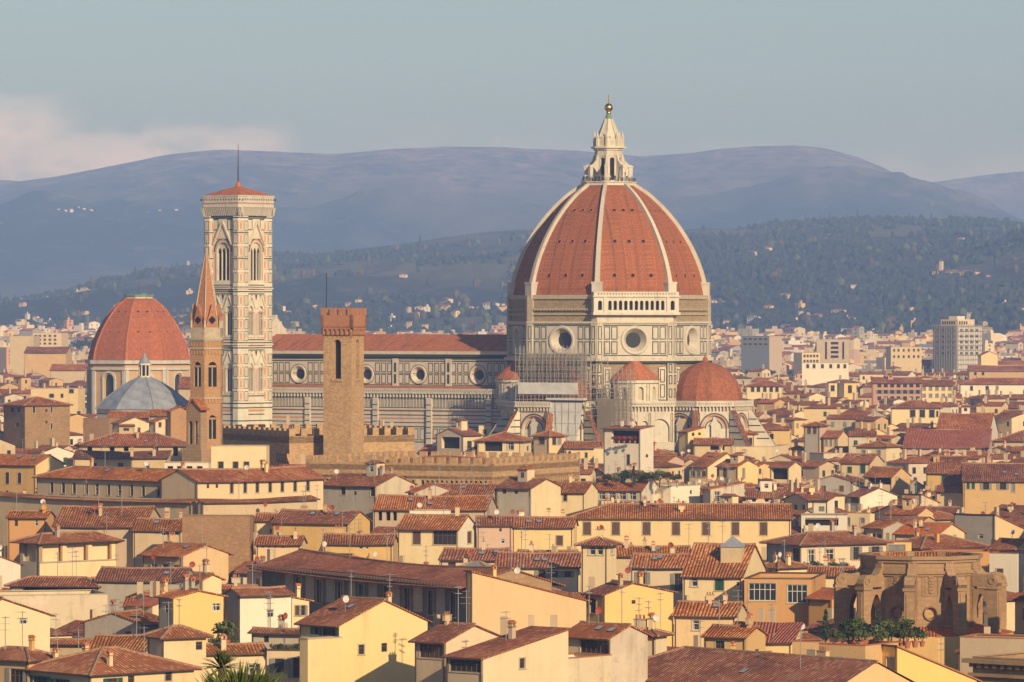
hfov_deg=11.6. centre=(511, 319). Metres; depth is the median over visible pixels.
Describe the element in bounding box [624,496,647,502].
house
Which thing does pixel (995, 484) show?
house
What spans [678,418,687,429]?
house
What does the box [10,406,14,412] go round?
window
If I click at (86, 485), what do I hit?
window
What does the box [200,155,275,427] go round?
bell tower
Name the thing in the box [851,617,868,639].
potted tree
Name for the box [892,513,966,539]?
house
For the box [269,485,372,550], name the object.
house
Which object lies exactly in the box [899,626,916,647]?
potted shrub
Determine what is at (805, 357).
apartment block
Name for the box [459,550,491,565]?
house
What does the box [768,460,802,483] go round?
house
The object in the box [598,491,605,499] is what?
window
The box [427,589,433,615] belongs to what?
window
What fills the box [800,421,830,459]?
house
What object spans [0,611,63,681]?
house
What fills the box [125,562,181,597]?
house
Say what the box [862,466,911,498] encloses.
house
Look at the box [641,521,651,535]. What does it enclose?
window
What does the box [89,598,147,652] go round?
house
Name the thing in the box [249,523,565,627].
palace
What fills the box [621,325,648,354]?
round window
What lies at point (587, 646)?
window
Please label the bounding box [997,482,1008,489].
window
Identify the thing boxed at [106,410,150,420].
house
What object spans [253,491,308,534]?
house
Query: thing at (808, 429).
window
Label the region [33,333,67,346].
apartment block
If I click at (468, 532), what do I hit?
window
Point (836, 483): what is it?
house
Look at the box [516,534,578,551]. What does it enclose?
house
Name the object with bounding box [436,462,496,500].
house
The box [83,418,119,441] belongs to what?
brick wall
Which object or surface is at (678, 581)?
window
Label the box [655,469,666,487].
roof tree
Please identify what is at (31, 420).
house
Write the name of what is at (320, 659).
house
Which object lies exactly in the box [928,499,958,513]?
house
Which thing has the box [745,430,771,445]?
house
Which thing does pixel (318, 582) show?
window
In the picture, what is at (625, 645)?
house
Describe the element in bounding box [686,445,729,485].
house
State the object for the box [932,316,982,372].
apartment tower
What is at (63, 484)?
window
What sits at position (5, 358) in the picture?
apartment block
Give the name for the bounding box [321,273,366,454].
stone tower
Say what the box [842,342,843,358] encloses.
window
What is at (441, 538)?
window
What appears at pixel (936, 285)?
woodland
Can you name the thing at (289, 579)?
window
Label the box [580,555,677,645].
house
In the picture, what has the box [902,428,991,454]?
house
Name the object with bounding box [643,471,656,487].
roof tree
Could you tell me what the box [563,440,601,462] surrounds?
house
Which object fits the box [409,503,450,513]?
house
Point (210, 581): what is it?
house
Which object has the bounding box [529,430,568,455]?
house
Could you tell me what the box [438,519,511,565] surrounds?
house
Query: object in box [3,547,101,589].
house
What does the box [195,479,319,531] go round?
house
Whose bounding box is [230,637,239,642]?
potted shrub
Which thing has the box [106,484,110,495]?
window
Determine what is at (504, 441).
house
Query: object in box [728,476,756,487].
house
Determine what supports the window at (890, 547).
in the house at (901, 545)
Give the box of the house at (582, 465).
[580,463,593,467]
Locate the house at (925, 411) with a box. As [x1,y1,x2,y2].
[888,400,942,424]
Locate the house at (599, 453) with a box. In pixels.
[594,448,603,463]
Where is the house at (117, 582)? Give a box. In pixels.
[93,554,193,612]
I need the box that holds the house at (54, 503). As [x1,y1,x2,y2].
[0,491,196,557]
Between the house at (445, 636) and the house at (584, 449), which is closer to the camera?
the house at (445, 636)
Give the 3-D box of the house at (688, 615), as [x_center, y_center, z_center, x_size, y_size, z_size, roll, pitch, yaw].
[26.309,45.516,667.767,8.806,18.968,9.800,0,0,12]
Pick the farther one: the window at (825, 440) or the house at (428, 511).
the window at (825, 440)
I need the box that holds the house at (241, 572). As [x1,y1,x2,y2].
[233,556,265,583]
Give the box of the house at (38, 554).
[9,512,124,577]
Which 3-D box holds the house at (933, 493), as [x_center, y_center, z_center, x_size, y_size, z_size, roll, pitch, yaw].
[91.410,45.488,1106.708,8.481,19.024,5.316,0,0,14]
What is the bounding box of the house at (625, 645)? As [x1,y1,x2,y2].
[568,586,653,681]
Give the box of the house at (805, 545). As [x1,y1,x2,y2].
[759,510,893,568]
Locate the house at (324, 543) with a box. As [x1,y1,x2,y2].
[321,541,358,556]
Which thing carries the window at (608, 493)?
in the house at (625, 491)
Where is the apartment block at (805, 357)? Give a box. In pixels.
[794,352,819,375]
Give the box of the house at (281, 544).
[254,517,307,561]
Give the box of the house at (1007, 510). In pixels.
[990,502,1023,517]
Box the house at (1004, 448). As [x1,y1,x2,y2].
[992,440,1012,453]
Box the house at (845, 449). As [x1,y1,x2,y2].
[827,446,848,452]
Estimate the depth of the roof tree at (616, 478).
1062.14 m
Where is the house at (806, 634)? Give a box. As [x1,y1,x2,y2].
[768,603,820,638]
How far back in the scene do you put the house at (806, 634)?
641.99 m
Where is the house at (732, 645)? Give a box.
[700,620,771,651]
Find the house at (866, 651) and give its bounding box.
[818,640,898,663]
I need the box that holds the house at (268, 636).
[247,592,299,648]
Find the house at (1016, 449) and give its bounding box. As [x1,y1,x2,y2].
[1008,430,1023,453]
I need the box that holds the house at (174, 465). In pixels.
[164,462,210,468]
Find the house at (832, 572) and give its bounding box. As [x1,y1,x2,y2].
[807,539,855,587]
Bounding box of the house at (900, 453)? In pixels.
[899,440,922,458]
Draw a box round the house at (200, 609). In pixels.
[153,565,228,642]
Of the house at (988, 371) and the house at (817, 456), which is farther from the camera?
the house at (988, 371)
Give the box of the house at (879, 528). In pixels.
[860,502,904,539]
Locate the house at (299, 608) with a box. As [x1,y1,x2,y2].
[291,583,313,627]
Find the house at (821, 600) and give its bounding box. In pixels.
[803,558,856,624]
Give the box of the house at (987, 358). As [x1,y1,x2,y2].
[977,351,998,365]
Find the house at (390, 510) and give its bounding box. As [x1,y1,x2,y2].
[371,477,497,529]
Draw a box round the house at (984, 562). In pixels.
[931,549,989,572]
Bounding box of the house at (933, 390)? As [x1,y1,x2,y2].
[922,379,953,402]
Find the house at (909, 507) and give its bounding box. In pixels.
[883,495,936,518]
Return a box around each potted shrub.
[211,620,239,642]
[213,637,219,642]
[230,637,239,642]
[269,643,277,648]
[280,644,289,648]
[810,561,820,564]
[829,628,845,643]
[838,630,851,643]
[845,626,856,643]
[853,626,869,644]
[855,623,875,644]
[868,625,883,642]
[874,630,888,642]
[883,628,897,641]
[896,630,902,646]
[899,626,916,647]
[910,626,923,647]
[915,631,929,646]
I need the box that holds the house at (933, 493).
[917,483,935,497]
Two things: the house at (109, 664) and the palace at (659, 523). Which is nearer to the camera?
the house at (109, 664)
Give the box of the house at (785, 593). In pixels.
[744,572,825,626]
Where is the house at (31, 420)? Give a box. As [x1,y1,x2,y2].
[0,396,72,448]
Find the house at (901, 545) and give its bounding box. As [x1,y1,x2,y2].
[887,540,911,550]
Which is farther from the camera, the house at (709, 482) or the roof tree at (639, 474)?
the house at (709, 482)
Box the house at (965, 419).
[936,405,998,439]
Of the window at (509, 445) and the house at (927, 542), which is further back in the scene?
the window at (509, 445)
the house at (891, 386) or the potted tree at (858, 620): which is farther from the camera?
the house at (891, 386)
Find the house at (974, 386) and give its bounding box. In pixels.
[958,378,1023,397]
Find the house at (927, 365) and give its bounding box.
[922,359,1023,372]
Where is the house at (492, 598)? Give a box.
[463,547,591,634]
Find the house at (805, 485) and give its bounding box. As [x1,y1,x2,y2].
[794,477,814,487]
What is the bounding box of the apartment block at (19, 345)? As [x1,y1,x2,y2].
[10,336,39,374]
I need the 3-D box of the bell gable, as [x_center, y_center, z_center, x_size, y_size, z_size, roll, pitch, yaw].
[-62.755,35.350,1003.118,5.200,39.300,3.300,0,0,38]
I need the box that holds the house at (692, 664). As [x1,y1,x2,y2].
[645,629,913,681]
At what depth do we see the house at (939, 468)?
1152.02 m
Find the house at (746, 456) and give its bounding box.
[735,437,754,458]
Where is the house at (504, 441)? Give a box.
[472,431,532,457]
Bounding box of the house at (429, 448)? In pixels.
[416,436,435,455]
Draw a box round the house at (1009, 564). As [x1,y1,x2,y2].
[989,550,1023,592]
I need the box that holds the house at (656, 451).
[653,442,677,454]
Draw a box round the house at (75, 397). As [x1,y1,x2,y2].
[30,388,84,413]
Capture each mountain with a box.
[0,145,1023,301]
[0,171,1023,218]
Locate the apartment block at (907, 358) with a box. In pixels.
[886,347,921,372]
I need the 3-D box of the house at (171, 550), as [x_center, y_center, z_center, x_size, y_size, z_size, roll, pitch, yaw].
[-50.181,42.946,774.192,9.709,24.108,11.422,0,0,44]
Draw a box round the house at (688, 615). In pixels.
[671,591,748,646]
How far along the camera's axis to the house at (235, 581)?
702.06 m
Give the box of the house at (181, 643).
[140,598,213,681]
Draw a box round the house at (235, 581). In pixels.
[221,575,257,592]
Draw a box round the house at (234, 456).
[211,445,269,467]
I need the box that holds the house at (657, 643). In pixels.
[632,592,674,655]
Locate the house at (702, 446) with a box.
[693,437,733,456]
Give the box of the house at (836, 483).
[811,458,855,494]
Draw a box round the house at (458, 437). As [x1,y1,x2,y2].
[434,419,483,455]
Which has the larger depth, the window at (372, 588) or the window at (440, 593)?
the window at (372, 588)
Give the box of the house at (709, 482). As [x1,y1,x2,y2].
[690,466,714,502]
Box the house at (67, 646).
[50,619,93,654]
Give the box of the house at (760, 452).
[733,444,788,461]
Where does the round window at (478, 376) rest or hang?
in the cathedral
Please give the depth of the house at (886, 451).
1251.26 m
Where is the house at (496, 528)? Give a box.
[475,492,513,549]
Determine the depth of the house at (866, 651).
569.45 m
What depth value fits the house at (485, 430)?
1327.45 m
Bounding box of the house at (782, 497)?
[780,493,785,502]
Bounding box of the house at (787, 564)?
[765,539,808,571]
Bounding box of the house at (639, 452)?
[601,409,654,473]
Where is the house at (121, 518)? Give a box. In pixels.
[51,486,161,566]
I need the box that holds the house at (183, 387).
[177,377,189,399]
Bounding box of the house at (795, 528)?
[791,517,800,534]
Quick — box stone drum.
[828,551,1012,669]
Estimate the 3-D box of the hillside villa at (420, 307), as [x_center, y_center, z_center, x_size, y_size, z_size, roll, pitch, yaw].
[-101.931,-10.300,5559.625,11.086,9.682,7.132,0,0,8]
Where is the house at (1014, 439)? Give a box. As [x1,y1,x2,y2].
[990,429,1022,447]
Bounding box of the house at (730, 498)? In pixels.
[712,482,739,502]
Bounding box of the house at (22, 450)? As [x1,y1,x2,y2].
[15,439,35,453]
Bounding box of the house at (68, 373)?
[49,364,87,382]
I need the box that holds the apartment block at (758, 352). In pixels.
[741,336,781,377]
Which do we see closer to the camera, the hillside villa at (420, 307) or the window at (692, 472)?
the window at (692, 472)
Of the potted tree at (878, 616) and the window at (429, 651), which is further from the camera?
the potted tree at (878, 616)
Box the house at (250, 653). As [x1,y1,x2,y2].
[206,633,266,679]
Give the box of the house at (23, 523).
[5,493,55,561]
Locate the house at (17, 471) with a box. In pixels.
[0,449,66,493]
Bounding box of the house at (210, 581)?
[181,542,225,593]
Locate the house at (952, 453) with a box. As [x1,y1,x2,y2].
[924,446,962,455]
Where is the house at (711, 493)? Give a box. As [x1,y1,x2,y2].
[700,467,745,502]
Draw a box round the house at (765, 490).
[745,473,784,502]
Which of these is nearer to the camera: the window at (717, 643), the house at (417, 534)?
the window at (717, 643)
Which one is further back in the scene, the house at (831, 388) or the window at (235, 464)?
the house at (831, 388)
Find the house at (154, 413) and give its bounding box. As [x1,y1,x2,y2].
[148,408,167,419]
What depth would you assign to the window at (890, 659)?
569.60 m
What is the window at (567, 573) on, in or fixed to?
in the house at (566, 571)
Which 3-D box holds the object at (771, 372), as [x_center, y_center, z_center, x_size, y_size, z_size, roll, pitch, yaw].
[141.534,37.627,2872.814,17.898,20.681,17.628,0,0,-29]
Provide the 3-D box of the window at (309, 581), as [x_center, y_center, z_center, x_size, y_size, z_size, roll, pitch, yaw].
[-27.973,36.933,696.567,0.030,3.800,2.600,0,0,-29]
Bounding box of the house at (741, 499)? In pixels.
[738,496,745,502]
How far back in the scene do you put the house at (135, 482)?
869.89 m
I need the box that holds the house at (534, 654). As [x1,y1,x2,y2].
[440,612,570,681]
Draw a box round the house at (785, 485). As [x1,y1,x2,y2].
[772,477,807,488]
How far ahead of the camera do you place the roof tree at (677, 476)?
1065.41 m
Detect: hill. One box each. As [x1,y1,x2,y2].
[0,217,1004,333]
[286,229,1023,335]
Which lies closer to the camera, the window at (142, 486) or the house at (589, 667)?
the house at (589, 667)
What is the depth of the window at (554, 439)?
1255.40 m
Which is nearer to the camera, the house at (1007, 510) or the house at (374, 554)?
the house at (374, 554)
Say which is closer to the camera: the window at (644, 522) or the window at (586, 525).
the window at (644, 522)
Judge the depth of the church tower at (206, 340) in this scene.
1012.74 m
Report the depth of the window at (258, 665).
589.69 m
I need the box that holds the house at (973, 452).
[961,439,995,455]
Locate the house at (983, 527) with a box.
[952,502,1023,547]
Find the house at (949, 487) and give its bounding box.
[934,455,982,506]
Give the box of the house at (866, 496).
[845,472,899,510]
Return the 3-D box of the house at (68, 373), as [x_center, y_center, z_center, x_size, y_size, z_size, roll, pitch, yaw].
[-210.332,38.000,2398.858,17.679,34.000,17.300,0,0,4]
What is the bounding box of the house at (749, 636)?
[701,590,768,650]
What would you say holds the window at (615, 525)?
in the palace at (659, 523)
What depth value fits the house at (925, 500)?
1064.79 m
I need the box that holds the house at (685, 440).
[677,426,705,454]
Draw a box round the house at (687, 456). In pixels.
[677,449,699,460]
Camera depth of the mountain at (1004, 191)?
17024.43 m
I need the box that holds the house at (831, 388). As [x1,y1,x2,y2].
[825,383,836,396]
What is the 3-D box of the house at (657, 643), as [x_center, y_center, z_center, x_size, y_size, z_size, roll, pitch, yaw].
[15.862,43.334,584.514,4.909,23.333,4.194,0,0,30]
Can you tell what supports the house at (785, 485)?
on the ground
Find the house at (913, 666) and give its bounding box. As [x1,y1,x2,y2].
[867,636,981,681]
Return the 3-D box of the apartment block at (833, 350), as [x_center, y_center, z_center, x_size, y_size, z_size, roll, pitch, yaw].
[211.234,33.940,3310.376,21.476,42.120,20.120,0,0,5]
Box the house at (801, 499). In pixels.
[781,485,825,509]
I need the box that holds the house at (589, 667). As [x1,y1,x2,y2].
[568,652,611,681]
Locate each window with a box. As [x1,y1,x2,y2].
[4,472,9,484]
[5,667,25,681]
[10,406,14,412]
[17,472,21,483]
[19,619,26,623]
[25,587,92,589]
[27,544,35,561]
[30,674,49,681]
[42,544,59,561]
[49,482,53,493]
[51,677,69,681]
[60,482,65,493]
[67,543,84,560]
[72,482,76,494]
[83,483,88,494]
[92,542,107,559]
[95,483,98,494]
[103,677,122,681]
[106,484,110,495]
[117,484,121,495]
[118,462,123,466]
[128,676,133,681]
[129,484,133,496]
[141,485,145,496]
[148,563,159,566]
[156,485,160,497]
[161,532,178,535]
[164,672,173,681]
[174,447,177,455]
[196,642,201,649]
[212,603,219,610]
[217,461,223,467]
[229,483,234,493]
[232,461,238,467]
[243,461,249,467]
[243,482,247,493]
[247,663,255,675]
[254,663,260,675]
[255,482,259,492]
[264,636,268,641]
[266,610,273,617]
[268,482,272,492]
[269,657,288,673]
[280,482,284,492]
[285,574,293,592]
[288,657,299,678]
[291,365,305,382]
[293,481,297,491]
[294,604,299,616]
[296,576,301,597]
[299,604,307,616]
[305,576,313,599]
[306,480,310,491]
[310,627,320,635]
[315,578,322,603]
[318,627,338,636]
[326,579,334,602]
[337,580,343,598]
[340,487,346,495]
[348,581,355,596]
[357,643,365,655]
[358,582,364,596]
[364,365,373,383]
[368,583,376,596]
[369,487,375,496]
[381,643,386,651]
[383,585,388,597]
[391,585,399,605]
[404,587,410,610]
[410,365,426,383]
[411,531,420,544]
[413,587,422,612]
[418,643,442,659]
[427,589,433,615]
[432,531,456,545]
[436,588,444,614]
[445,437,459,448]
[448,658,482,673]
[450,591,455,618]
[467,441,470,450]
[467,530,472,543]
[470,365,485,383]
[485,442,501,450]
[506,442,514,450]
[513,325,520,353]
[518,657,526,669]
[535,569,548,578]
[538,437,544,444]
[549,325,574,352]
[549,571,560,576]
[552,437,556,444]
[555,535,563,545]
[557,437,561,444]
[561,571,573,576]
[562,494,567,501]
[579,639,610,653]
[582,521,591,535]
[587,546,594,555]
[588,597,596,613]
[595,546,603,555]
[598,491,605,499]
[607,492,615,499]
[611,521,620,535]
[614,431,638,443]
[617,492,626,500]
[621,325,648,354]
[626,454,629,465]
[627,492,636,500]
[635,571,649,584]
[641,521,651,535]
[670,572,682,591]
[671,521,680,535]
[685,325,698,353]
[690,470,694,476]
[690,578,698,587]
[691,619,699,630]
[696,470,700,476]
[701,521,710,535]
[711,446,723,449]
[713,578,724,591]
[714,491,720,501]
[714,640,725,648]
[722,468,726,478]
[731,521,739,535]
[742,468,745,478]
[747,582,776,601]
[748,437,752,445]
[759,521,767,535]
[774,468,786,478]
[786,584,807,603]
[792,547,800,561]
[805,519,837,524]
[806,427,811,434]
[807,549,815,562]
[807,650,814,654]
[812,427,816,434]
[824,439,827,446]
[824,548,834,561]
[825,342,826,358]
[833,439,836,446]
[838,485,843,491]
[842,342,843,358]
[847,466,852,473]
[847,517,850,525]
[848,385,851,393]
[850,546,861,560]
[851,498,859,503]
[860,464,865,473]
[860,517,864,525]
[869,545,882,551]
[870,478,890,483]
[871,604,874,618]
[882,389,888,393]
[885,656,894,670]
[887,544,905,550]
[889,389,895,393]
[889,606,902,619]
[910,409,915,417]
[914,389,920,393]
[919,409,924,417]
[923,606,937,620]
[929,409,934,417]
[965,482,970,489]
[980,482,991,489]
[995,568,1003,573]
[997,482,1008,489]
[1010,482,1015,492]
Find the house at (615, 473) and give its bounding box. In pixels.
[596,461,625,483]
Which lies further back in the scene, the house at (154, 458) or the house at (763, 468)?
the house at (763, 468)
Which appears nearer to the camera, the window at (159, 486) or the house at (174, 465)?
the window at (159, 486)
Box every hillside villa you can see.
[415,306,423,309]
[442,298,452,302]
[483,302,499,308]
[763,305,774,307]
[831,309,845,312]
[932,261,945,274]
[942,270,958,273]
[958,270,979,275]
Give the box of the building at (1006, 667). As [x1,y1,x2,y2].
[961,652,1023,681]
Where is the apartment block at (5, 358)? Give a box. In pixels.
[0,347,9,372]
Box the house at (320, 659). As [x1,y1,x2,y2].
[299,636,342,681]
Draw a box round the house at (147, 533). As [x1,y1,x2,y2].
[131,510,183,566]
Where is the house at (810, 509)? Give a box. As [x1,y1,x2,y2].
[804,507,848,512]
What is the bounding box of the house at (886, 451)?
[852,436,903,465]
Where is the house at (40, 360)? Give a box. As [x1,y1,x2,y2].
[24,346,72,377]
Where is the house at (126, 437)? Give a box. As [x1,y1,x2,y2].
[74,423,185,461]
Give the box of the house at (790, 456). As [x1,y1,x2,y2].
[769,448,806,461]
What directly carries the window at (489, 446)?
in the house at (504, 441)
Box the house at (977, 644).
[959,633,1023,676]
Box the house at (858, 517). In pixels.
[840,506,874,532]
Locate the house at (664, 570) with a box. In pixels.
[629,542,689,606]
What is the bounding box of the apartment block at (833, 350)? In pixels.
[817,339,849,362]
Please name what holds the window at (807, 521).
in the house at (824, 519)
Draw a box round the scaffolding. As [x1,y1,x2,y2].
[515,345,634,440]
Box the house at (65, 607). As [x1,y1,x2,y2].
[0,589,107,628]
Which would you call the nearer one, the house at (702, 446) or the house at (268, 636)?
the house at (268, 636)
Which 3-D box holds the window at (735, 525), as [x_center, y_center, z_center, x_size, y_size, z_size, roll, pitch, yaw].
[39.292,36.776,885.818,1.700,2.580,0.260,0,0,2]
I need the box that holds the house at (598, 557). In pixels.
[574,525,623,591]
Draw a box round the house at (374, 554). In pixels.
[366,551,376,557]
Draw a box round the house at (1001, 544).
[985,530,1023,551]
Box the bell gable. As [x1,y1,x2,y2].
[182,398,210,461]
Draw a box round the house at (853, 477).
[845,474,863,482]
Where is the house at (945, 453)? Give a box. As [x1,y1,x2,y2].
[939,450,948,455]
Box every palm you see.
[196,659,298,681]
[200,646,245,678]
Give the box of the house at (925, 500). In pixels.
[899,478,940,505]
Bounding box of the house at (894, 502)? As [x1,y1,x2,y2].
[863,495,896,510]
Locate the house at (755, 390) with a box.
[744,380,784,399]
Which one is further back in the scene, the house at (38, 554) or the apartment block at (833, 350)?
the apartment block at (833, 350)
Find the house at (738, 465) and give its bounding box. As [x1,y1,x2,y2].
[714,452,759,483]
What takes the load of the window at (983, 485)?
in the house at (995, 484)
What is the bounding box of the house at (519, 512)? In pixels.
[510,509,523,515]
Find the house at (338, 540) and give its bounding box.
[321,508,398,561]
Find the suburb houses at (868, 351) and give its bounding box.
[0,284,1023,376]
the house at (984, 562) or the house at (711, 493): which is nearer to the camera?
the house at (984, 562)
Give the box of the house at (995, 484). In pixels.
[960,456,1023,513]
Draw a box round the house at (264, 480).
[157,459,326,509]
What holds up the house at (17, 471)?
on the ground
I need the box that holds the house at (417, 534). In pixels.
[395,501,475,564]
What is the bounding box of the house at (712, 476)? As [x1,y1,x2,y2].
[702,468,727,485]
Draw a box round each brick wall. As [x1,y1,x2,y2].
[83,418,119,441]
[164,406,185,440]
[182,514,253,583]
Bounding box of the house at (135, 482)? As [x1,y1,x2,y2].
[31,458,208,497]
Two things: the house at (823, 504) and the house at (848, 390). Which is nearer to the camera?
the house at (823, 504)
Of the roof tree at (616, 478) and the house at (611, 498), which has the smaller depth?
the house at (611, 498)
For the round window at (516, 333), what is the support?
in the cathedral
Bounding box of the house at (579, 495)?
[556,461,599,515]
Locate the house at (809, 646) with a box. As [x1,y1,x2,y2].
[792,639,829,654]
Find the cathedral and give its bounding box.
[272,95,775,455]
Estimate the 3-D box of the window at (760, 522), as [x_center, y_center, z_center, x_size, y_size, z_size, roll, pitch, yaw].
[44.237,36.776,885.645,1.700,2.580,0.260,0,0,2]
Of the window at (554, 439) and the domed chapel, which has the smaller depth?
the window at (554, 439)
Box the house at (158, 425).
[146,417,166,435]
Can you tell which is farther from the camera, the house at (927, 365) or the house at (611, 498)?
the house at (927, 365)
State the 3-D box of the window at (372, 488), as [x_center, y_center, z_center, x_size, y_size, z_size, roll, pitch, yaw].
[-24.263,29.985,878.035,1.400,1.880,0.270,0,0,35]
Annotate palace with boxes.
[223,424,414,464]
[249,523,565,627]
[306,451,579,487]
[566,496,792,553]
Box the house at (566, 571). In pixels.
[494,527,580,591]
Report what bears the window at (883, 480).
in the house at (895, 480)
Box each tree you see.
[69,339,88,348]
[78,336,93,346]
[602,474,611,483]
[611,474,620,487]
[618,470,631,482]
[631,466,636,487]
[636,470,646,480]
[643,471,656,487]
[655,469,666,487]
[661,472,674,487]
[673,474,681,482]
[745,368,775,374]
[821,609,830,641]
[838,618,856,639]
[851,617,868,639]
[874,608,882,638]
[880,619,896,640]
[893,616,914,645]
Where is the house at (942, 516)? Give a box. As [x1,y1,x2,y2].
[923,494,953,521]
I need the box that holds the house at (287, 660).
[266,649,299,681]
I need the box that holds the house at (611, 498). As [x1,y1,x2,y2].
[598,494,623,505]
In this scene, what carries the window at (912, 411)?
in the house at (925, 411)
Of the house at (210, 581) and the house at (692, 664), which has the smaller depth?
the house at (692, 664)
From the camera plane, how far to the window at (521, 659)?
554.50 m
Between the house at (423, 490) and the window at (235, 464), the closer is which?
the house at (423, 490)
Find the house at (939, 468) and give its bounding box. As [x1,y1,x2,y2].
[925,454,968,490]
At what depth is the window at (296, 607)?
653.05 m
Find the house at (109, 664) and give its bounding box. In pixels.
[16,626,201,681]
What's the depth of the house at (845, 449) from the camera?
1275.24 m
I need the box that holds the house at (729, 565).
[680,523,767,602]
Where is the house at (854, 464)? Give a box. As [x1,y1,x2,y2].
[839,450,884,477]
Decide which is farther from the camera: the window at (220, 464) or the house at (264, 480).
the window at (220, 464)
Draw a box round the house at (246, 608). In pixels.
[221,564,294,642]
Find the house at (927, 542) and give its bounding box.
[886,515,989,550]
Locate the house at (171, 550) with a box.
[137,521,233,583]
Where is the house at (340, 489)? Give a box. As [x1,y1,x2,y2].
[323,455,417,530]
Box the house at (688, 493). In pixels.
[655,480,699,502]
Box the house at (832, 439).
[821,430,848,451]
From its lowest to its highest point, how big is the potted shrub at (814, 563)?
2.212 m
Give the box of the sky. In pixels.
[0,0,1023,181]
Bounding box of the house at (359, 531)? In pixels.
[354,518,362,533]
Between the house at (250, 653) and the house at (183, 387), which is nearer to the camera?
the house at (250, 653)
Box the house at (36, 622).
[0,596,55,651]
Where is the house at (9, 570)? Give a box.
[0,545,24,587]
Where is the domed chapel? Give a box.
[85,294,189,413]
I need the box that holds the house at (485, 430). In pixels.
[478,425,493,437]
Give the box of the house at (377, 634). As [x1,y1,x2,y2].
[294,570,432,681]
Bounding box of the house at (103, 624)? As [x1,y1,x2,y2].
[78,592,158,637]
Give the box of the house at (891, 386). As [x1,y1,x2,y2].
[871,373,922,404]
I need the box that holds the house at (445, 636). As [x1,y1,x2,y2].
[408,586,501,681]
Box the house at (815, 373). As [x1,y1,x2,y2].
[802,363,848,384]
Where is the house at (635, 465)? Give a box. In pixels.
[617,452,659,481]
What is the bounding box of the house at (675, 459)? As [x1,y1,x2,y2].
[653,455,685,481]
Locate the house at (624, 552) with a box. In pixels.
[616,535,690,580]
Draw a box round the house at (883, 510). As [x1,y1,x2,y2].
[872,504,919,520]
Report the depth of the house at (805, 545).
823.37 m
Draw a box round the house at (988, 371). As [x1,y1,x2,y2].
[967,365,1023,379]
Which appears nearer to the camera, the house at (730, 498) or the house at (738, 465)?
the house at (730, 498)
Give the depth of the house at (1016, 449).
1251.87 m
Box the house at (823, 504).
[810,485,835,512]
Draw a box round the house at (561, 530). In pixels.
[511,508,578,551]
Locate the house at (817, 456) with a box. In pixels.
[809,448,845,460]
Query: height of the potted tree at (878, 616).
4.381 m
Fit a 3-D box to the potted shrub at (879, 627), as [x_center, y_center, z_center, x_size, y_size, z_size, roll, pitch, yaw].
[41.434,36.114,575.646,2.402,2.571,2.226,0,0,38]
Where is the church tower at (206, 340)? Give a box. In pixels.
[188,240,224,448]
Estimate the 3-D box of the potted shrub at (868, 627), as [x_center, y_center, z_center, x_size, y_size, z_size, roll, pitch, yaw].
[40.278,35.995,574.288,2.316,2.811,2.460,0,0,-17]
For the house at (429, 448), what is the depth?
1323.53 m
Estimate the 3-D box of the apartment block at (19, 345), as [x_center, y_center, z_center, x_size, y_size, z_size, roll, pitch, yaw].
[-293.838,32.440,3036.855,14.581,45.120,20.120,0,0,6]
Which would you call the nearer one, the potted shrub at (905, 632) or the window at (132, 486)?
the potted shrub at (905, 632)
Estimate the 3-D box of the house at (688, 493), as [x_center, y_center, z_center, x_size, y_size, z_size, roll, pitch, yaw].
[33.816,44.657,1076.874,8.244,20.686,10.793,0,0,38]
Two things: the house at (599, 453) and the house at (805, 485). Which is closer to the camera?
the house at (805, 485)
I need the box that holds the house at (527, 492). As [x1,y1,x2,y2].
[495,457,563,515]
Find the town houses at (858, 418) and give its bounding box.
[0,362,1023,670]
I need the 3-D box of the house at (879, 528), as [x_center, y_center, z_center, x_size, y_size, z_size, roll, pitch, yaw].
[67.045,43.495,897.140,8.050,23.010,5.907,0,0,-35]
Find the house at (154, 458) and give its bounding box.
[72,437,171,467]
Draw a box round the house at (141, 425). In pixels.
[111,416,148,432]
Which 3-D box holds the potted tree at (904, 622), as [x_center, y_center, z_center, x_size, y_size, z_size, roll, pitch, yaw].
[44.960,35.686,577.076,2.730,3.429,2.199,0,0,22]
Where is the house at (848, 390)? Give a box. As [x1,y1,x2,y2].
[837,383,855,399]
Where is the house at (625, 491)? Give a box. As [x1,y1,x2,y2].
[596,467,658,502]
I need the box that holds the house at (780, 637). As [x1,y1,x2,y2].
[733,612,803,653]
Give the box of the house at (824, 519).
[801,513,847,532]
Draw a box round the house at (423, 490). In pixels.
[405,482,451,495]
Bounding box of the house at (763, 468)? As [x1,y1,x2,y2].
[756,462,769,483]
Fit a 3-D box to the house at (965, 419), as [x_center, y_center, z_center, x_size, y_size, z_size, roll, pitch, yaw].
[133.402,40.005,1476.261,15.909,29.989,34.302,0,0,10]
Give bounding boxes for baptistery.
[94,349,188,417]

